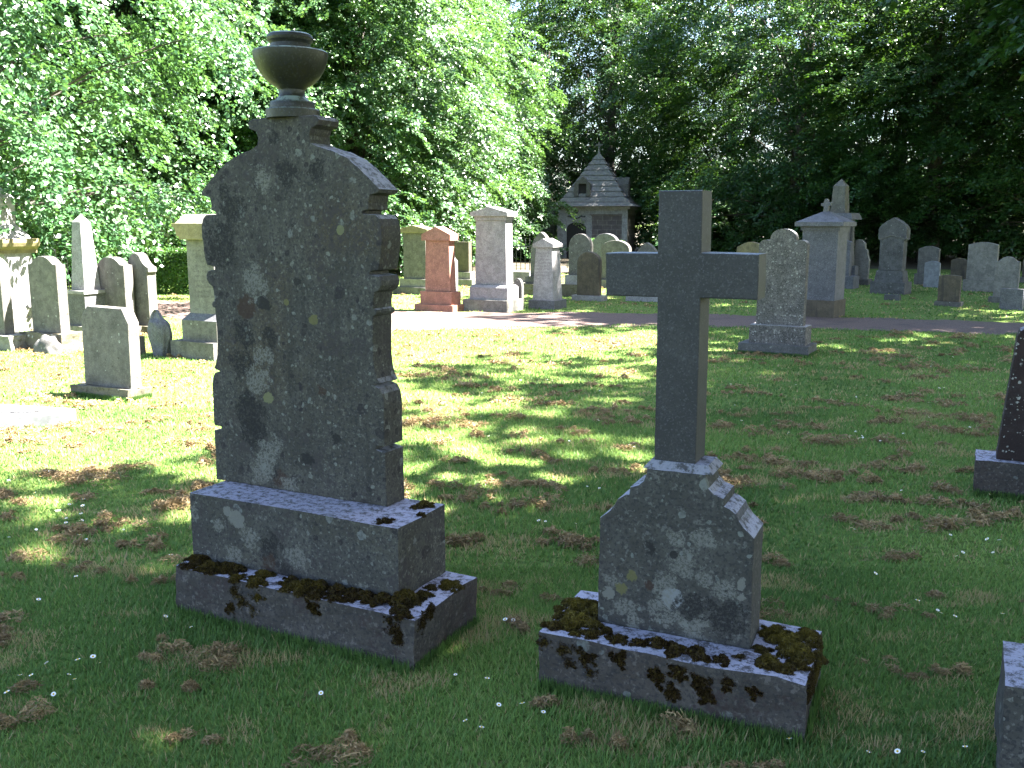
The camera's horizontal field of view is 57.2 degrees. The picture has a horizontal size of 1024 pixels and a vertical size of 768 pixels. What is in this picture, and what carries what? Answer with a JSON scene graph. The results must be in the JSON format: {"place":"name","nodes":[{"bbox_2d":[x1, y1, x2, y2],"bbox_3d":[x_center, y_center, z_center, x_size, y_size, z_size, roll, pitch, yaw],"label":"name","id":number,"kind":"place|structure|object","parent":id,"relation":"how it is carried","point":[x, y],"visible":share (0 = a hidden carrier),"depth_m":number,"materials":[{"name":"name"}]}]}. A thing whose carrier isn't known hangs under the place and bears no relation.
{"place":"outdoors","nodes":[
{"label":"outdoors","id":0,"kind":"place"},
{"bbox_2d":[23,0,958,222],"label":"sky","id":1,"kind":"structure","parent":0,"point":[518,3],"materials":[{"name":"white"}]},
{"bbox_2d":[0,224,1023,767],"bbox_3d":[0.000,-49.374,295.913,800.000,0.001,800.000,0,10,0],"label":"lawn","id":2,"kind":"structure","parent":0,"point":[874,298],"depth_m":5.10,"materials":[{"name":"green plant"}]},
{"bbox_2d":[0,257,26,351],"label":"headstone","id":3,"kind":"object","parent":2,"relation":"on","point":[11,339],"visible":0.81,"depth_m":11.86,"materials":[{"name":"stone"}]},
{"bbox_2d":[0,188,39,331],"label":"monument","id":4,"kind":"object","parent":2,"relation":"on","point":[18,245],"visible":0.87,"depth_m":13.79,"materials":[{"name":"grey stone"}]},
{"bbox_2d":[0,404,75,427],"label":"ledger slab","id":5,"kind":"structure","parent":2,"relation":"on","point":[17,415],"depth_m":7.46,"materials":[{"name":"white stone"}]},
{"bbox_2d":[33,334,62,354],"bbox_3d":[-5.750,-0.385,11.663,0.422,0.472,0.260,5,11,27],"label":"boulder","id":6,"kind":"object","parent":2,"relation":"on","point":[46,344],"visible":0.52,"depth_m":11.55,"materials":[{"name":"grey stone"}]},
{"bbox_2d":[19,256,82,351],"bbox_3d":[-5.854,-1.004,11.914,0.814,1.231,0.385,5,11,27],"label":"headstone","id":7,"kind":"object","parent":2,"relation":"on","point":[48,294],"visible":0.73,"depth_m":11.79,"materials":[{"name":"stone"}]},
{"bbox_2d":[32,247,71,289],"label":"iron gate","id":8,"kind":"structure","parent":2,"relation":"on","point":[61,263],"depth_m":18.28,"materials":[{"name":"black metal"}]},
{"bbox_2d":[0,0,157,284],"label":"lime tree","id":9,"kind":"object","parent":2,"relation":"on","point":[57,23],"visible":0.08,"depth_m":24.92,"materials":[{"name":"green plant"}]},
{"bbox_2d":[67,214,104,330],"bbox_3d":[-6.104,-1.528,13.400,0.540,1.760,0.500,5,11,27],"label":"obelisk monument","id":10,"kind":"object","parent":2,"relation":"on","point":[84,292],"visible":0.62,"depth_m":13.28,"materials":[{"name":"stone"}]},
{"bbox_2d":[70,305,150,401],"bbox_3d":[-3.744,-0.279,8.711,0.762,0.890,0.290,5,11,27],"label":"headstone","id":11,"kind":"object","parent":2,"relation":"on","point":[111,351],"visible":0.84,"depth_m":8.58,"materials":[{"name":"stone"}]},
{"bbox_2d":[97,257,144,333],"bbox_3d":[-5.685,-1.245,13.530,0.814,1.158,0.357,5,11,27],"label":"headstone","id":12,"kind":"object","parent":2,"relation":"on","point":[115,274],"visible":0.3,"depth_m":13.36,"materials":[{"name":"stone"}]},
{"bbox_2d":[94,244,188,294],"bbox_3d":[-7.279,-2.591,21.353,4.714,1.163,1.162,1,10,4],"label":"hedge","id":13,"kind":"object","parent":2,"relation":"on","point":[177,257],"visible":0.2,"depth_m":20.95,"materials":[{"name":"green plant"}]},
{"bbox_2d":[127,252,157,334],"bbox_3d":[-5.376,-1.288,13.598,0.580,1.221,0.320,5,11,27],"label":"headstone","id":14,"kind":"object","parent":2,"relation":"on","point":[144,269],"visible":0.58,"depth_m":13.45,"materials":[{"name":"stone"}]},
{"bbox_2d":[139,336,145,354],"bbox_3d":[-4.623,-0.451,11.537,0.190,0.270,0.140,5,11,27],"label":"footstone","id":15,"kind":"object","parent":2,"relation":"on","point":[142,345],"visible":0.14,"depth_m":11.51,"materials":[{"name":"grey stone"}]},
{"bbox_2d":[148,309,171,356],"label":"headstone","id":16,"kind":"object","parent":2,"relation":"on","point":[159,332],"visible":0.94,"depth_m":11.28,"materials":[{"name":"grey stone"}]},
{"bbox_2d":[0,0,326,280],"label":"broadleaf tree","id":17,"kind":"object","parent":2,"relation":"on","point":[33,152],"visible":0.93,"depth_m":15.84,"materials":[{"name":"green plant"}]},
{"bbox_2d":[170,214,217,360],"bbox_3d":[-3.610,-1.142,11.218,0.730,1.740,0.620,5,11,27],"label":"pedestal monument","id":18,"kind":"object","parent":2,"relation":"on","point":[199,340],"visible":0.32,"depth_m":11.03,"materials":[{"name":"grey stone"}]},
{"bbox_2d":[174,30,478,672],"bbox_3d":[-0.780,-0.160,3.681,1.252,2.384,0.564,5,11,27],"label":"urn monument","id":19,"kind":"object","parent":2,"relation":"on","point":[309,521],"visible":0.99,"depth_m":3.73,"materials":[{"name":"stone"}]},
{"bbox_2d":[393,225,431,294],"bbox_3d":[-2.161,-2.773,21.155,0.890,1.580,0.580,5,11,28],"label":"pedestal monument","id":20,"kind":"object","parent":2,"relation":"on","point":[412,281],"visible":0.59,"depth_m":20.98,"materials":[{"name":"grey stone"}]},
{"bbox_2d":[414,226,463,311],"bbox_3d":[-1.322,-2.073,17.119,0.820,1.570,0.440,5,11,28],"label":"pedestal monument","id":21,"kind":"object","parent":2,"relation":"on","point":[440,293],"visible":0.97,"depth_m":17.00,"materials":[{"name":"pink stone"}]},
{"bbox_2d":[455,258,462,297],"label":"headstone","id":22,"kind":"object","parent":2,"relation":"on","point":[456,268],"visible":0.12,"depth_m":20.08,"materials":[{"name":"stone"}]},
{"bbox_2d":[454,242,474,285],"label":"headstone","id":23,"kind":"object","parent":2,"relation":"on","point":[463,257],"visible":0.55,"depth_m":23.94,"materials":[{"name":"stone"}]},
{"bbox_2d":[454,238,530,271],"bbox_3d":[-0.402,-3.162,24.354,2.540,1.260,0.061,1,10,3],"label":"iron railing","id":24,"kind":"object","parent":2,"relation":"on","point":[520,246],"visible":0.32,"depth_m":24.29,"materials":[{"name":"black metal"}]},
{"bbox_2d":[463,207,522,312],"bbox_3d":[-0.353,-2.250,17.117,0.920,1.920,0.620,5,11,28],"label":"pedestal monument","id":25,"kind":"object","parent":2,"relation":"on","point":[493,288],"visible":0.97,"depth_m":16.95,"materials":[{"name":"stone"}]},
{"bbox_2d":[0,284,1023,767],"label":"grass clippings","id":26,"kind":"object","parent":2,"relation":"on","point":[360,748],"depth_m":5.73,"materials":[{"name":"plant"}]},
{"bbox_2d":[513,278,523,309],"bbox_3d":[0.119,-1.645,17.345,0.180,0.610,0.090,5,11,28],"label":"footstone","id":27,"kind":"object","parent":2,"relation":"on","point":[518,282],"visible":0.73,"depth_m":17.28,"materials":[{"name":"grey stone"}]},
{"bbox_2d":[513,271,530,282],"bbox_3d":[0.204,-2.515,22.923,0.850,0.470,0.800,5,11,28],"label":"kerb step","id":28,"kind":"object","parent":2,"relation":"on","point":[522,275],"visible":0.21,"depth_m":22.62,"materials":[{"name":"stone"}]},
{"bbox_2d":[523,232,564,294],"bbox_3d":[0.675,-2.654,20.902,0.970,1.430,0.632,5,11,28],"label":"headstone","id":29,"kind":"object","parent":2,"relation":"on","point":[528,285],"visible":0.3,"depth_m":20.85,"materials":[{"name":"stone"}]},
{"bbox_2d":[528,238,566,309],"bbox_3d":[0.670,-2.048,17.625,0.540,1.350,0.530,5,11,28],"label":"pedestal monument","id":30,"kind":"object","parent":2,"relation":"on","point":[547,290],"visible":0.96,"depth_m":17.47,"materials":[{"name":"grey stone"}]},
{"bbox_2d":[562,234,592,296],"bbox_3d":[1.514,-2.579,20.560,0.700,1.400,0.600,5,11,28],"label":"headstone","id":31,"kind":"object","parent":2,"relation":"on","point":[579,244],"visible":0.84,"depth_m":20.43,"materials":[{"name":"stone"}]},
{"bbox_2d":[572,252,607,301],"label":"headstone","id":32,"kind":"object","parent":2,"relation":"on","point":[589,276],"visible":0.96,"depth_m":19.27,"materials":[{"name":"grey stone"}]},
{"bbox_2d":[553,142,641,257],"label":"mausoleum","id":33,"kind":"structure","parent":2,"relation":"on","point":[598,196],"depth_m":41.47,"materials":[{"name":"stone"}]},
{"bbox_2d":[567,223,585,257],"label":"door","id":34,"kind":"structure","parent":33,"relation":"in","point":[572,230],"depth_m":41.68,"materials":[{"name":"black wood"}]},
{"bbox_2d":[593,233,617,256],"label":"headstone","id":35,"kind":"object","parent":2,"relation":"on","point":[600,240],"visible":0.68,"depth_m":25.90,"materials":[{"name":"stone"}]},
{"bbox_2d":[601,240,631,287],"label":"headstone","id":36,"kind":"object","parent":2,"relation":"on","point":[615,246],"visible":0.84,"depth_m":22.99,"materials":[{"name":"stone"}]},
{"bbox_2d":[626,242,657,301],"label":"headstone","id":37,"kind":"object","parent":2,"relation":"on","point":[647,247],"visible":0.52,"depth_m":19.07,"materials":[{"name":"grey stone"}]},
{"bbox_2d":[535,190,828,738],"bbox_3d":[0.590,0.249,3.148,0.978,1.760,0.442,4,11,24],"label":"granite cross","id":38,"kind":"object","parent":2,"relation":"on","point":[669,612],"visible":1,"depth_m":3.12,"materials":[{"name":"grey stone"}]},
{"bbox_2d":[737,242,759,252],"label":"headstone","id":39,"kind":"object","parent":2,"relation":"on","point":[750,247],"visible":0.24,"depth_m":24.08,"materials":[{"name":"grey stone"}]},
{"bbox_2d":[738,229,816,355],"bbox_3d":[3.283,-1.107,11.516,0.850,1.571,0.460,6,11,30],"label":"headstone","id":40,"kind":"object","parent":2,"relation":"on","point":[778,325],"visible":0.84,"depth_m":11.40,"materials":[{"name":"grey stone"}]},
{"bbox_2d":[795,199,856,317],"bbox_3d":[5.340,-2.135,16.098,0.820,2.040,0.720,7,12,35],"label":"pedestal monument","id":41,"kind":"object","parent":2,"relation":"on","point":[825,233],"visible":0.95,"depth_m":15.88,"materials":[{"name":"grey stone"}]},
{"bbox_2d":[830,179,861,239],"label":"obelisk monument","id":42,"kind":"object","parent":2,"relation":"on","point":[840,200],"visible":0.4,"depth_m":23.77,"materials":[{"name":"grey stone"}]},
{"bbox_2d":[844,240,858,288],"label":"headstone","id":43,"kind":"object","parent":2,"relation":"on","point":[851,281],"visible":0.27,"depth_m":22.81,"materials":[{"name":"grey stone"}]},
{"bbox_2d":[850,226,858,275],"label":"obelisk monument","id":44,"kind":"object","parent":2,"relation":"on","point":[854,270],"visible":0.17,"depth_m":23.87,"materials":[{"name":"grey stone"}]},
{"bbox_2d":[854,239,871,284],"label":"headstone","id":45,"kind":"object","parent":2,"relation":"on","point":[862,260],"visible":0.81,"depth_m":24.15,"materials":[{"name":"grey stone"}]},
{"bbox_2d":[870,217,911,294],"bbox_3d":[8.600,-2.873,21.230,0.760,1.752,0.500,8,13,39],"label":"headstone","id":46,"kind":"object","parent":2,"relation":"on","point":[891,275],"visible":0.99,"depth_m":21.10,"materials":[{"name":"grey stone"}]},
{"bbox_2d":[884,294,900,300],"bbox_3d":[7.913,-1.776,19.551,0.300,0.160,0.150,7,12,35],"label":"footstone","id":47,"kind":"object","parent":2,"relation":"on","point":[891,297],"visible":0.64,"depth_m":19.49,"materials":[{"name":"grey stone"}]},
{"bbox_2d":[914,246,940,284],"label":"headstone","id":48,"kind":"object","parent":2,"relation":"on","point":[928,253],"visible":0.62,"depth_m":24.27,"materials":[{"name":"grey stone"}]},
{"bbox_2d":[923,261,940,287],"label":"headstone","id":49,"kind":"object","parent":2,"relation":"on","point":[932,269],"visible":0.88,"depth_m":23.32,"materials":[{"name":"white stone"}]},
{"bbox_2d":[867,0,1023,80],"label":"shade tree","id":50,"kind":"object","parent":2,"relation":"on","point":[1016,37],"visible":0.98,"depth_m":28.61,"materials":[{"name":"green plant"}]},
{"bbox_2d":[934,275,963,306],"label":"headstone","id":51,"kind":"object","parent":2,"relation":"on","point":[949,290],"visible":0.98,"depth_m":18.02,"materials":[{"name":"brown stone"}]},
{"bbox_2d":[950,258,966,279],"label":"headstone","id":52,"kind":"object","parent":2,"relation":"on","point":[959,266],"visible":0.82,"depth_m":26.43,"materials":[{"name":"grey stone"}]},
{"bbox_2d":[962,242,999,291],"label":"headstone","id":53,"kind":"object","parent":2,"relation":"on","point":[983,257],"visible":0.81,"depth_m":21.87,"materials":[{"name":"stone"}]},
{"bbox_2d":[973,327,1023,496],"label":"headstone","id":54,"kind":"object","parent":2,"relation":"on","point":[1000,469],"visible":0.89,"depth_m":5.50,"materials":[{"name":"grey stone"}]},
{"bbox_2d":[988,256,1020,302],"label":"headstone","id":55,"kind":"object","parent":2,"relation":"on","point":[1007,272],"visible":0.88,"depth_m":18.80,"materials":[{"name":"grey stone"}]},
{"bbox_2d":[995,639,1023,767],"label":"stone block","id":56,"kind":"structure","parent":2,"relation":"on","point":[1009,726],"depth_m":2.70,"materials":[{"name":"grey stone"}]},
{"bbox_2d":[999,288,1023,309],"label":"footstone","id":57,"kind":"object","parent":2,"relation":"on","point":[1012,299],"visible":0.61,"depth_m":17.34,"materials":[{"name":"grey stone"}]},
{"bbox_2d":[1019,259,1023,282],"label":"headstone","id":58,"kind":"object","parent":2,"relation":"on","point":[1021,280],"visible":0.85,"depth_m":25.02,"materials":[{"name":"grey stone"}]},
{"bbox_2d":[67,231,1023,276],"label":"woodland floor","id":59,"kind":"structure","parent":0,"point":[910,263],"depth_m":35.82,"materials":[{"name":"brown plant"}]},
{"bbox_2d":[21,3,107,173],"bbox_3d":[-21.142,-10.727,30.125,15.185,14.357,15.328,2,10,11],"label":"lime tree","id":60,"kind":"object","parent":59,"relation":"on","point":[87,54],"visible":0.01,"depth_m":32.12,"materials":[{"name":"green plant"}]},
{"bbox_2d":[0,0,399,281],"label":"lime tree","id":61,"kind":"object","parent":59,"relation":"on","point":[171,177],"visible":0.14,"depth_m":24.40,"materials":[{"name":"green plant"}]},
{"bbox_2d":[67,0,409,244],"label":"lime tree","id":62,"kind":"object","parent":59,"relation":"on","point":[170,85],"depth_m":33.44,"materials":[{"name":"green plant"}]},
{"bbox_2d":[36,0,516,276],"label":"lime tree","id":63,"kind":"object","parent":59,"relation":"on","point":[367,18],"visible":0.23,"depth_m":26.91,"materials":[{"name":"green plant"}]},
{"bbox_2d":[147,0,549,275],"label":"lime tree","id":64,"kind":"object","parent":59,"relation":"on","point":[477,41],"visible":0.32,"depth_m":28.43,"materials":[{"name":"green plant"}]},
{"bbox_2d":[193,10,531,232],"bbox_3d":[-7.181,-12.910,38.988,16.419,15.645,15.214,-9,13,-43],"label":"lime tree","id":65,"kind":"object","parent":59,"relation":"on","point":[476,176],"depth_m":35.25,"materials":[{"name":"green plant"}]},
{"bbox_2d":[313,0,585,265],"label":"lime tree","id":66,"kind":"object","parent":59,"relation":"on","point":[516,126],"visible":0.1,"depth_m":37.84,"materials":[{"name":"green plant"}]},
{"bbox_2d":[467,182,568,260],"bbox_3d":[-0.256,-6.869,39.803,5.546,3.466,6.265,0,10,0],"label":"bush","id":67,"kind":"object","parent":59,"relation":"on","point":[536,222],"visible":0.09,"depth_m":38.58,"materials":[{"name":"green plant"}]},
{"bbox_2d":[462,0,594,238],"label":"lime tree","id":68,"kind":"object","parent":59,"relation":"on","point":[548,177],"visible":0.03,"depth_m":45.87,"materials":[{"name":"green plant"}]},
{"bbox_2d":[514,206,555,252],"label":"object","id":69,"kind":"structure","parent":59,"relation":"on","point":[551,228],"depth_m":43.05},
{"bbox_2d":[468,0,718,224],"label":"beech tree","id":70,"kind":"object","parent":59,"relation":"on","point":[587,35],"visible":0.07,"depth_m":52.87,"materials":[{"name":"green plant"}]},
{"bbox_2d":[552,155,685,248],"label":"bush","id":71,"kind":"object","parent":59,"relation":"on","point":[632,192],"visible":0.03,"depth_m":51.05,"materials":[{"name":"green plant"}]},
{"bbox_2d":[487,0,782,241],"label":"beech tree","id":72,"kind":"object","parent":59,"relation":"on","point":[609,146],"visible":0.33,"depth_m":45.08,"materials":[{"name":"green plant"}]},
{"bbox_2d":[556,36,726,227],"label":"beech tree","id":73,"kind":"object","parent":59,"relation":"on","point":[599,129],"visible":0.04,"depth_m":58.38,"materials":[{"name":"green plant"}]},
{"bbox_2d":[632,173,761,251],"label":"bush","id":74,"kind":"object","parent":59,"relation":"on","point":[728,224],"visible":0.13,"depth_m":42.86,"materials":[{"name":"green plant"}]},
{"bbox_2d":[645,161,763,239],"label":"bush","id":75,"kind":"object","parent":59,"relation":"on","point":[738,220],"visible":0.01,"depth_m":51.97,"materials":[{"name":"green plant"}]},
{"bbox_2d":[591,0,883,243],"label":"beech tree","id":76,"kind":"object","parent":59,"relation":"on","point":[727,79],"visible":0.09,"depth_m":45.31,"materials":[{"name":"green plant"}]},
{"bbox_2d":[668,39,820,226],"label":"beech tree","id":77,"kind":"object","parent":59,"relation":"on","point":[747,106],"visible":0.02,"depth_m":56.64,"materials":[{"name":"green plant"}]},
{"bbox_2d":[711,167,816,251],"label":"bush","id":78,"kind":"object","parent":59,"relation":"on","point":[743,211],"visible":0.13,"depth_m":42.03,"materials":[{"name":"green plant"}]},
{"bbox_2d":[600,0,989,258],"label":"beech tree","id":79,"kind":"object","parent":59,"relation":"on","point":[798,14],"visible":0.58,"depth_m":37.44,"materials":[{"name":"green plant"}]},
{"bbox_2d":[761,164,921,256],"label":"bush","id":80,"kind":"object","parent":59,"relation":"on","point":[873,252],"visible":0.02,"depth_m":41.65,"materials":[{"name":"green plant"}]},
{"bbox_2d":[716,0,1023,262],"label":"beech tree","id":81,"kind":"object","parent":59,"relation":"on","point":[816,84],"visible":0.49,"depth_m":33.41,"materials":[{"name":"green plant"}]},
{"bbox_2d":[764,0,1022,238],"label":"beech tree","id":82,"kind":"object","parent":59,"relation":"on","point":[834,141],"visible":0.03,"depth_m":42.90,"materials":[{"name":"green plant"}]},
{"bbox_2d":[838,54,965,161],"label":"beech tree","id":83,"kind":"object","parent":59,"relation":"on","point":[879,138],"depth_m":57.82,"materials":[{"name":"green plant"}]},
{"bbox_2d":[830,0,1023,262],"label":"beech tree","id":84,"kind":"object","parent":59,"relation":"on","point":[908,57],"visible":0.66,"depth_m":32.65,"materials":[{"name":"green plant"}]},
{"bbox_2d":[876,157,1023,258],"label":"bush","id":85,"kind":"object","parent":59,"relation":"on","point":[964,253],"visible":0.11,"depth_m":39.74,"materials":[{"name":"green plant"}]},
{"bbox_2d":[880,0,1019,253],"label":"beech tree","id":86,"kind":"object","parent":59,"relation":"on","point":[946,130],"visible":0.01,"depth_m":43.07,"materials":[{"name":"green plant"}]},
{"bbox_2d":[922,4,1023,257],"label":"beech tree","id":87,"kind":"object","parent":59,"relation":"on","point":[1013,84],"visible":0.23,"depth_m":35.10,"materials":[{"name":"green plant"}]},
{"bbox_2d":[157,300,1023,334],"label":"path","id":88,"kind":"structure","parent":0,"point":[424,320],"depth_m":15.29,"materials":[{"name":"grey gravel"}]}
]}

